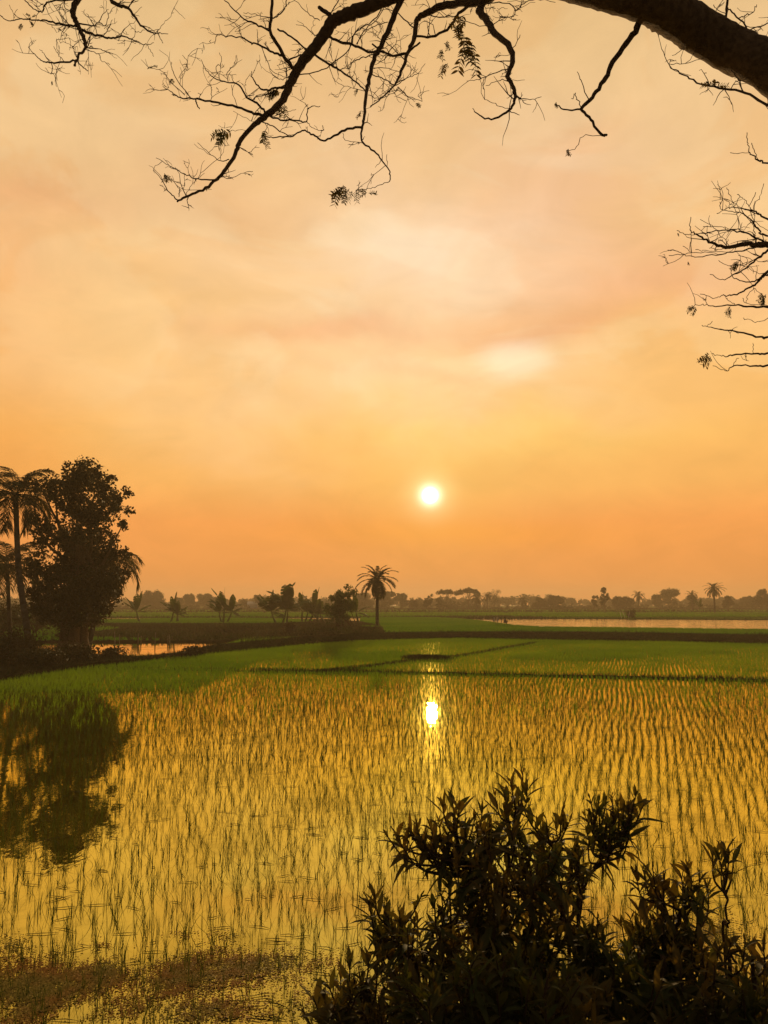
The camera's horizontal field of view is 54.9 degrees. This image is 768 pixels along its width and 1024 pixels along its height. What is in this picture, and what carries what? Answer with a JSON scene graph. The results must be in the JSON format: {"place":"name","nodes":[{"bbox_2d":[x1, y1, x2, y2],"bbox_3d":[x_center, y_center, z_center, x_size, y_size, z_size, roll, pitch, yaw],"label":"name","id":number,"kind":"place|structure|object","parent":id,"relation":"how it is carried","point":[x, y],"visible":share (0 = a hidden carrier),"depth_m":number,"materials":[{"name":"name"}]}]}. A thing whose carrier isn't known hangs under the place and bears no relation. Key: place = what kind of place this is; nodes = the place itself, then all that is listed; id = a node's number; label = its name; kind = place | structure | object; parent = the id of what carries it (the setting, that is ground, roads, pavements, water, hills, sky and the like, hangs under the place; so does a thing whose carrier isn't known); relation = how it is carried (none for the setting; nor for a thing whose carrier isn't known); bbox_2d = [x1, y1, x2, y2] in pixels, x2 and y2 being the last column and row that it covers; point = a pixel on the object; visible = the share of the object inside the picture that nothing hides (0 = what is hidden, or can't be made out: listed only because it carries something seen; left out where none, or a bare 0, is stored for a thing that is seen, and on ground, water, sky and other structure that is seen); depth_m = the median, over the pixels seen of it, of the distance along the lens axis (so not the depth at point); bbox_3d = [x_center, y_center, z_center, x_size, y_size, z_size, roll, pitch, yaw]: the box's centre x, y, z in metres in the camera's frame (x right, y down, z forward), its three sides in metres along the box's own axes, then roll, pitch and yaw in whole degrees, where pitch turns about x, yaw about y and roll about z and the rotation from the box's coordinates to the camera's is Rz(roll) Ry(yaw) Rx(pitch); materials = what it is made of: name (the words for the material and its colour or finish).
{"place":"outdoors","nodes":[
{"label":"outdoors","id":0,"kind":"place"},
{"bbox_2d":[88,552,144,646],"bbox_3d":[-18.180,5.868,48.354,5.054,6.538,5.065,0,-7,0],"label":"coconut palm","id":1,"kind":"object","parent":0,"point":[129,562],"visible":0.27,"depth_m":48.06,"materials":[{"name":"green plant"}]},
{"bbox_2d":[5,641,264,658],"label":"pond water","id":2,"kind":"structure","parent":0,"point":[145,648],"depth_m":54.01,"materials":[{"name":"liquid"}]},
{"bbox_2d":[181,645,206,655],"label":"bush","id":3,"kind":"object","parent":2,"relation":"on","point":[193,649],"visible":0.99,"depth_m":43.86,"materials":[{"name":"green plant"}]},
{"bbox_2d":[0,618,383,641],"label":"meadow","id":4,"kind":"structure","parent":0,"point":[224,637],"depth_m":76.13,"materials":[{"name":"plant"}]},
{"bbox_2d":[0,598,37,634],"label":"bush","id":5,"kind":"object","parent":4,"relation":"on","point":[16,616],"visible":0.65,"depth_m":65.39,"materials":[{"name":"green plant"}]},
{"bbox_2d":[0,598,58,633],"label":"bush","id":6,"kind":"object","parent":4,"relation":"on","point":[36,626],"visible":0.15,"depth_m":71.09,"materials":[{"name":"green plant"}]},
{"bbox_2d":[124,591,150,621],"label":"banana plant","id":7,"kind":"object","parent":4,"relation":"on","point":[135,604],"visible":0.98,"depth_m":112.93,"materials":[{"name":"green plant"}]},
{"bbox_2d":[161,592,188,621],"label":"banana plant","id":8,"kind":"object","parent":4,"relation":"on","point":[173,606],"visible":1,"depth_m":115.73,"materials":[{"name":"green plant"}]},
{"bbox_2d":[207,588,241,621],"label":"banana plant","id":9,"kind":"object","parent":4,"relation":"on","point":[220,603],"visible":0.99,"depth_m":112.78,"materials":[{"name":"green plant"}]},
{"bbox_2d":[257,583,309,622],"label":"tree","id":10,"kind":"object","parent":4,"relation":"on","point":[285,600],"visible":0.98,"depth_m":109.74,"materials":[{"name":"green plant"}]},
{"bbox_2d":[281,620,298,632],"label":"bush","id":11,"kind":"object","parent":4,"relation":"on","point":[290,628],"visible":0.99,"depth_m":72.32,"materials":[{"name":"green plant"}]},
{"bbox_2d":[293,592,324,621],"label":"banana plant","id":12,"kind":"object","parent":4,"relation":"on","point":[306,607],"visible":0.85,"depth_m":117.21,"materials":[{"name":"green plant"}]},
{"bbox_2d":[301,589,332,621],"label":"banana plant","id":13,"kind":"object","parent":4,"relation":"on","point":[318,604],"visible":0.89,"depth_m":117.15,"materials":[{"name":"green plant"}]},
{"bbox_2d":[322,584,358,626],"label":"leafy shrub","id":14,"kind":"object","parent":4,"relation":"on","point":[340,607],"visible":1,"depth_m":91.68,"materials":[{"name":"green plant"}]},
{"bbox_2d":[351,590,368,622],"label":"banana plant","id":15,"kind":"object","parent":4,"relation":"on","point":[356,600],"visible":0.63,"depth_m":109.76,"materials":[{"name":"green plant"}]},
{"bbox_2d":[355,565,397,625],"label":"date palm","id":16,"kind":"object","parent":4,"relation":"on","point":[377,584],"visible":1,"depth_m":93.53,"materials":[{"name":"green plant"}]},
{"bbox_2d":[0,640,767,1023],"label":"paddy water","id":17,"kind":"structure","parent":0,"point":[18,926],"depth_m":11.46,"materials":[{"name":"liquid"}]},
{"bbox_2d":[16,929,37,953],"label":"rice seedling","id":18,"kind":"object","parent":17,"relation":"on","point":[22,945],"visible":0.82,"depth_m":6.79,"materials":[{"name":"plant"}]},
{"bbox_2d":[17,969,41,995],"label":"rice seedling","id":19,"kind":"object","parent":17,"relation":"on","point":[26,985],"visible":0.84,"depth_m":6.07,"materials":[{"name":"plant"}]},
{"bbox_2d":[25,989,41,1022],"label":"rice seedling","id":20,"kind":"object","parent":17,"relation":"on","point":[33,1009],"visible":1,"depth_m":5.71,"materials":[{"name":"plant"}]},
{"bbox_2d":[29,982,70,1023],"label":"rice seedling","id":21,"kind":"object","parent":17,"relation":"on","point":[46,1008],"visible":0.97,"depth_m":5.66,"materials":[{"name":"plant"}]},
{"bbox_2d":[53,976,64,997],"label":"rice seedling","id":22,"kind":"object","parent":17,"relation":"on","point":[59,989],"visible":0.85,"depth_m":6.02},
{"bbox_2d":[54,939,65,961],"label":"rice seedling","id":23,"kind":"object","parent":17,"relation":"on","point":[57,952],"visible":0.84,"depth_m":6.66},
{"bbox_2d":[61,943,78,968],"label":"rice seedling","id":24,"kind":"object","parent":17,"relation":"on","point":[70,964],"visible":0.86,"depth_m":6.51,"materials":[{"name":"plant"}]},
{"bbox_2d":[88,917,104,943],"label":"rice seedling","id":25,"kind":"object","parent":17,"relation":"on","point":[96,933],"visible":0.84,"depth_m":6.99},
{"bbox_2d":[95,970,108,990],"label":"rice seedling","id":26,"kind":"object","parent":17,"relation":"on","point":[99,983],"visible":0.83,"depth_m":6.17,"materials":[{"name":"plant"}]},
{"bbox_2d":[111,945,129,975],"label":"rice seedling","id":27,"kind":"object","parent":17,"relation":"on","point":[122,964],"visible":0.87,"depth_m":6.40,"materials":[{"name":"plant"}]},
{"bbox_2d":[130,956,155,988],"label":"rice seedling","id":28,"kind":"object","parent":17,"relation":"on","point":[142,975],"visible":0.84,"depth_m":6.18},
{"bbox_2d":[143,977,158,1006],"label":"rice seedling","id":29,"kind":"object","parent":17,"relation":"on","point":[147,995],"visible":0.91,"depth_m":5.91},
{"bbox_2d":[185,979,201,1008],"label":"rice seedling","id":30,"kind":"object","parent":17,"relation":"on","point":[193,1001],"visible":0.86,"depth_m":5.88,"materials":[{"name":"plant"}]},
{"bbox_2d":[185,956,201,987],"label":"rice seedling","id":31,"kind":"object","parent":17,"relation":"on","point":[190,977],"visible":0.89,"depth_m":6.20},
{"bbox_2d":[195,938,208,962],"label":"rice seedling","id":32,"kind":"object","parent":17,"relation":"on","point":[200,951],"visible":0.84,"depth_m":6.63,"materials":[{"name":"plant"}]},
{"bbox_2d":[217,925,231,948],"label":"rice seedling","id":33,"kind":"object","parent":17,"relation":"on","point":[223,939],"visible":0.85,"depth_m":6.89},
{"bbox_2d":[269,1000,292,1021],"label":"rice seedling","id":34,"kind":"object","parent":17,"relation":"on","point":[278,1012],"visible":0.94,"depth_m":5.70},
{"bbox_2d":[339,939,347,965],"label":"rice seedling","id":35,"kind":"object","parent":17,"relation":"on","point":[341,952],"visible":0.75,"depth_m":6.58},
{"bbox_2d":[0,906,762,1023],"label":"floating weed","id":36,"kind":"object","parent":17,"relation":"on","point":[250,965],"visible":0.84,"depth_m":6.28,"materials":[{"name":"plant"}]},
{"bbox_2d":[0,635,767,728],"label":"green rice","id":37,"kind":"object","parent":17,"relation":"on","point":[620,647],"visible":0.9,"depth_m":35.40,"materials":[{"name":"plant"}]},
{"bbox_2d":[0,671,767,1023],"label":"rice seedlings","id":38,"kind":"object","parent":17,"relation":"on","point":[350,759],"visible":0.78,"depth_m":14.58,"materials":[{"name":"plant"}]},
{"bbox_2d":[0,692,767,1023],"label":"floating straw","id":39,"kind":"object","parent":17,"relation":"on","point":[294,896],"visible":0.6,"depth_m":7.75,"materials":[{"name":"brown plant"}]},
{"bbox_2d":[0,632,767,681],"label":"levee","id":40,"kind":"structure","parent":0,"point":[49,670],"depth_m":58.53,"materials":[{"name":"soil"}]},
{"bbox_2d":[0,627,49,662],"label":"bush","id":41,"kind":"object","parent":40,"relation":"on","point":[18,641],"visible":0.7,"depth_m":36.25,"materials":[{"name":"green plant"}]},
{"bbox_2d":[0,541,51,637],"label":"coconut palm","id":42,"kind":"object","parent":40,"relation":"on","point":[7,571],"visible":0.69,"depth_m":51.44,"materials":[{"name":"green plant"}]},
{"bbox_2d":[0,466,68,651],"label":"coconut palm","id":43,"kind":"object","parent":40,"relation":"on","point":[15,496],"visible":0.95,"depth_m":44.14,"materials":[{"name":"green plant"}]},
{"bbox_2d":[7,646,72,667],"bbox_3d":[-16.171,6.994,34.969,2.734,1.329,2.335,0,-7,0],"label":"bush","id":44,"kind":"object","parent":40,"relation":"on","point":[37,658],"visible":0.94,"depth_m":34.65,"materials":[{"name":"green plant"}]},
{"bbox_2d":[51,640,103,661],"bbox_3d":[-16.081,7.531,38.960,2.658,1.556,3.073,2,-7,-14],"label":"bush","id":45,"kind":"object","parent":40,"relation":"on","point":[81,652],"visible":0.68,"depth_m":38.48,"materials":[{"name":"green plant"}]},
{"bbox_2d":[22,455,135,649],"bbox_3d":[-18.970,2.380,45.853,6.214,12.528,8.246,6,-9,-39],"label":"broadleaf tree","id":46,"kind":"object","parent":40,"relation":"on","point":[78,600],"visible":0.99,"depth_m":44.93,"materials":[{"name":"green plant"}]},
{"bbox_2d":[98,644,129,657],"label":"bush","id":47,"kind":"object","parent":40,"relation":"on","point":[109,651],"visible":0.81,"depth_m":40.90,"materials":[{"name":"green plant"}]},
{"bbox_2d":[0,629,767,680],"bbox_3d":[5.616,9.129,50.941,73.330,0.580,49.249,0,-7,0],"label":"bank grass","id":48,"kind":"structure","parent":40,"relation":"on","point":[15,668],"depth_m":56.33,"materials":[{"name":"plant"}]},
{"bbox_2d":[0,0,767,604],"label":"sky","id":49,"kind":"structure","parent":0,"point":[481,371],"materials":[{"name":"orange"}]},
{"bbox_2d":[6,606,767,619],"bbox_3d":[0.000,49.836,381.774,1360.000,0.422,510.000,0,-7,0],"label":"field","id":50,"kind":"structure","parent":0,"point":[719,618],"depth_m":149.34,"materials":[{"name":"plant"}]},
{"bbox_2d":[138,597,150,607],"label":"tree","id":51,"kind":"object","parent":50,"relation":"on","point":[144,604],"visible":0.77,"depth_m":325.77,"materials":[{"name":"green plant"}]},
{"bbox_2d":[141,589,166,607],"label":"tree","id":52,"kind":"object","parent":50,"relation":"on","point":[155,598],"visible":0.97,"depth_m":326.19,"materials":[{"name":"green plant"}]},
{"bbox_2d":[183,593,195,604],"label":"tree","id":53,"kind":"object","parent":50,"relation":"on","point":[189,598],"visible":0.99,"depth_m":346.63,"materials":[{"name":"green plant"}]},
{"bbox_2d":[196,593,212,606],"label":"tree","id":54,"kind":"object","parent":50,"relation":"on","point":[204,598],"visible":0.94,"depth_m":356.17,"materials":[{"name":"green plant"}]},
{"bbox_2d":[247,601,257,607],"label":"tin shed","id":55,"kind":"structure","parent":50,"relation":"on","point":[251,604],"depth_m":297.63,"materials":[{"name":"metal"}]},
{"bbox_2d":[355,592,374,605],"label":"tree","id":56,"kind":"object","parent":50,"relation":"on","point":[363,599],"visible":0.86,"depth_m":326.05,"materials":[{"name":"green plant"}]},
{"bbox_2d":[0,594,764,607],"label":"woods","id":57,"kind":"object","parent":50,"relation":"on","point":[511,600],"visible":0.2,"depth_m":430.34,"materials":[{"name":"green plant"}]},
{"bbox_2d":[0,598,767,609],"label":"scrub","id":58,"kind":"object","parent":50,"relation":"on","point":[452,605],"visible":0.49,"depth_m":307.22,"materials":[{"name":"green plant"}]},
{"bbox_2d":[1,609,767,616],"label":"rice","id":59,"kind":"object","parent":50,"relation":"on","point":[575,614],"visible":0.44,"depth_m":182.49,"materials":[{"name":"plant"}]},
{"bbox_2d":[379,591,397,606],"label":"tree","id":60,"kind":"object","parent":50,"relation":"on","point":[389,594],"visible":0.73,"depth_m":316.29,"materials":[{"name":"green plant"}]},
{"bbox_2d":[395,593,407,605],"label":"tree","id":61,"kind":"object","parent":50,"relation":"on","point":[402,598],"visible":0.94,"depth_m":315.69,"materials":[{"name":"green plant"}]},
{"bbox_2d":[422,595,433,610],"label":"tree","id":62,"kind":"object","parent":50,"relation":"on","point":[426,602],"visible":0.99,"depth_m":247.85,"materials":[{"name":"green plant"}]},
{"bbox_2d":[435,598,443,610],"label":"tree","id":63,"kind":"object","parent":50,"relation":"on","point":[438,600],"visible":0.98,"depth_m":267.37,"materials":[{"name":"green plant"}]},
{"bbox_2d":[430,589,459,608],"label":"umbrella tree","id":64,"kind":"object","parent":50,"relation":"on","point":[446,592],"visible":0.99,"depth_m":297.16,"materials":[{"name":"green plant"}]},
{"bbox_2d":[456,587,480,609],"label":"umbrella tree","id":65,"kind":"object","parent":50,"relation":"on","point":[469,590],"visible":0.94,"depth_m":292.74,"materials":[{"name":"green plant"}]},
{"bbox_2d":[470,593,482,609],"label":"palm","id":66,"kind":"object","parent":50,"relation":"on","point":[477,600],"visible":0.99,"depth_m":267.64,"materials":[{"name":"green plant"}]},
{"bbox_2d":[482,592,492,609],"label":"palm","id":67,"kind":"object","parent":50,"relation":"on","point":[487,596],"visible":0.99,"depth_m":287.64,"materials":[{"name":"green plant"}]},
{"bbox_2d":[488,589,500,606],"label":"tree","id":68,"kind":"object","parent":50,"relation":"on","point":[494,597],"visible":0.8,"depth_m":327.37,"materials":[{"name":"green plant"}]},
{"bbox_2d":[515,596,528,609],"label":"palm","id":69,"kind":"object","parent":50,"relation":"on","point":[524,601],"visible":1,"depth_m":277.40,"materials":[{"name":"green plant"}]},
{"bbox_2d":[532,596,548,609],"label":"tree","id":70,"kind":"object","parent":50,"relation":"on","point":[539,602],"visible":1,"depth_m":297.31,"materials":[{"name":"green plant"}]},
{"bbox_2d":[547,594,564,608],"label":"tree","id":71,"kind":"object","parent":50,"relation":"on","point":[554,600],"visible":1,"depth_m":297.03,"materials":[{"name":"green plant"}]},
{"bbox_2d":[591,595,598,610],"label":"tree","id":72,"kind":"object","parent":50,"relation":"on","point":[594,601],"visible":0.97,"depth_m":252.74,"materials":[{"name":"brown plant"}]},
{"bbox_2d":[599,587,610,610],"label":"tree","id":73,"kind":"object","parent":50,"relation":"on","point":[605,598],"visible":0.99,"depth_m":252.75,"materials":[{"name":"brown plant"}]},
{"bbox_2d":[611,596,634,609],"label":"tree","id":74,"kind":"object","parent":50,"relation":"on","point":[618,602],"visible":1,"depth_m":295.21,"materials":[{"name":"green plant"}]},
{"bbox_2d":[625,609,636,617],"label":"bush","id":75,"kind":"object","parent":50,"relation":"on","point":[631,614],"visible":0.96,"depth_m":146.50,"materials":[{"name":"green plant"}]},
{"bbox_2d":[631,591,644,609],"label":"palm","id":76,"kind":"object","parent":50,"relation":"on","point":[638,597],"visible":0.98,"depth_m":287.75,"materials":[{"name":"green plant"}]},
{"bbox_2d":[651,594,662,606],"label":"tree","id":77,"kind":"object","parent":50,"relation":"on","point":[657,599],"visible":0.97,"depth_m":326.67,"materials":[{"name":"green plant"}]},
{"bbox_2d":[659,587,679,606],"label":"tree","id":78,"kind":"object","parent":50,"relation":"on","point":[668,594],"visible":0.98,"depth_m":336.94,"materials":[{"name":"green plant"}]},
{"bbox_2d":[686,590,697,609],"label":"palm","id":79,"kind":"object","parent":50,"relation":"on","point":[692,594],"visible":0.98,"depth_m":262.80,"materials":[{"name":"green plant"}]},
{"bbox_2d":[687,596,696,609],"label":"tree","id":80,"kind":"object","parent":50,"relation":"on","point":[690,604],"visible":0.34,"depth_m":267.58,"materials":[{"name":"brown plant"}]},
{"bbox_2d":[704,583,725,612],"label":"date palm","id":81,"kind":"object","parent":50,"relation":"on","point":[713,591],"visible":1,"depth_m":213.27,"materials":[{"name":"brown plant"}]},
{"bbox_2d":[722,595,734,608],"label":"tree","id":82,"kind":"object","parent":50,"relation":"on","point":[727,602],"visible":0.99,"depth_m":276.91,"materials":[{"name":"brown plant"}]},
{"bbox_2d":[739,596,752,606],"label":"tree","id":83,"kind":"object","parent":50,"relation":"on","point":[747,600],"visible":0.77,"depth_m":336.74,"materials":[{"name":"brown plant"}]},
{"bbox_2d":[751,589,767,607],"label":"tree","id":84,"kind":"object","parent":50,"relation":"on","point":[758,599],"visible":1,"depth_m":297.71,"materials":[{"name":"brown plant"}]},
{"bbox_2d":[29,608,767,609],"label":"levee","id":85,"kind":"structure","parent":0,"point":[480,609],"depth_m":296.90,"materials":[{"name":"soil"}]},
{"bbox_2d":[33,618,767,628],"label":"pond water","id":86,"kind":"structure","parent":0,"point":[712,624],"depth_m":112.93,"materials":[{"name":"liquid"}]},
{"bbox_2d":[322,642,533,672],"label":"paddy levee","id":87,"kind":"structure","parent":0,"point":[419,660],"depth_m":42.37,"materials":[{"name":"soil"}]},
{"bbox_2d":[116,611,765,611],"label":"levee","id":88,"kind":"structure","parent":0,"point":[443,611],"depth_m":226.93,"materials":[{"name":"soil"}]},
{"bbox_2d":[263,670,762,680],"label":"paddy levee","id":89,"kind":"structure","parent":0,"point":[748,679],"depth_m":32.32,"materials":[{"name":"soil"}]},
{"bbox_2d":[361,617,763,635],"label":"rice field","id":90,"kind":"structure","parent":0,"point":[563,630],"depth_m":78.67,"materials":[{"name":"plant"}]},
{"bbox_2d":[2,617,767,640],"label":"field rice","id":91,"kind":"object","parent":90,"relation":"on","point":[423,623],"visible":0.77,"depth_m":91.95,"materials":[{"name":"plant"}]},
{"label":"embankment","id":92,"kind":"structure","parent":0,"visible":0},
{"bbox_2d":[295,944,400,1023],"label":"willowleaf shrub","id":93,"kind":"object","parent":92,"relation":"on","point":[345,1004],"visible":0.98,"depth_m":1.94,"materials":[{"name":"green plant"}]},
{"bbox_2d":[0,0,767,370],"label":"overhanging tree","id":94,"kind":"object","parent":92,"relation":"on","point":[712,38],"visible":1,"depth_m":6.86,"materials":[{"name":"brown plant"}]},
{"bbox_2d":[350,869,479,1022],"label":"willowleaf shrub","id":95,"kind":"object","parent":92,"relation":"on","point":[388,938],"visible":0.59,"depth_m":2.17,"materials":[{"name":"green plant"}]},
{"bbox_2d":[376,811,490,943],"bbox_3d":[0.161,1.908,2.217,0.386,1.937,0.234,0,-7,0],"label":"willowleaf shrub","id":96,"kind":"object","parent":92,"relation":"on","point":[439,862],"visible":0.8,"depth_m":2.29,"materials":[{"name":"green plant"}]},
{"bbox_2d":[383,926,627,1023],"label":"willowleaf shrub","id":97,"kind":"object","parent":92,"relation":"on","point":[489,998],"visible":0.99,"depth_m":1.80,"materials":[{"name":"green plant"}]},
{"bbox_2d":[425,762,595,1018],"bbox_3d":[0.411,1.819,2.183,0.568,2.066,0.593,0,-7,0],"label":"willowleaf shrub","id":98,"kind":"object","parent":92,"relation":"on","point":[530,887],"visible":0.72,"depth_m":2.22,"materials":[{"name":"green plant"}]},
{"bbox_2d":[558,836,619,1020],"bbox_3d":[0.640,1.937,2.220,0.211,1.881,0.449,-1,-7,11],"label":"willowleaf shrub","id":99,"kind":"object","parent":92,"relation":"on","point":[584,937],"visible":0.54,"depth_m":2.24,"materials":[{"name":"green plant"}]},
{"bbox_2d":[563,784,665,967],"bbox_3d":[0.747,1.911,2.359,0.356,2.004,0.194,4,-8,-28],"label":"willowleaf shrub","id":100,"kind":"object","parent":92,"relation":"on","point":[607,835],"visible":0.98,"depth_m":2.48,"materials":[{"name":"green plant"}]},
{"bbox_2d":[573,933,711,1023],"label":"willowleaf shrub","id":101,"kind":"object","parent":92,"relation":"on","point":[640,999],"visible":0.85,"depth_m":2.01,"materials":[{"name":"green plant"}]},
{"bbox_2d":[609,859,724,1012],"bbox_3d":[0.880,1.951,2.179,0.381,1.801,0.422,-2,-7,13],"label":"willowleaf shrub","id":102,"kind":"object","parent":92,"relation":"on","point":[664,933],"visible":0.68,"depth_m":2.26,"materials":[{"name":"green plant"}]},
{"bbox_2d":[667,924,767,1023],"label":"willowleaf shrub","id":103,"kind":"object","parent":92,"relation":"on","point":[746,1002],"visible":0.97,"depth_m":1.96,"materials":[{"name":"green plant"}]},
{"bbox_2d":[693,837,751,987],"bbox_3d":[1.081,1.955,2.291,0.192,1.858,0.175,-6,-9,40],"label":"willowleaf shrub","id":104,"kind":"object","parent":92,"relation":"on","point":[726,874],"visible":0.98,"depth_m":2.37,"materials":[{"name":"green plant"}]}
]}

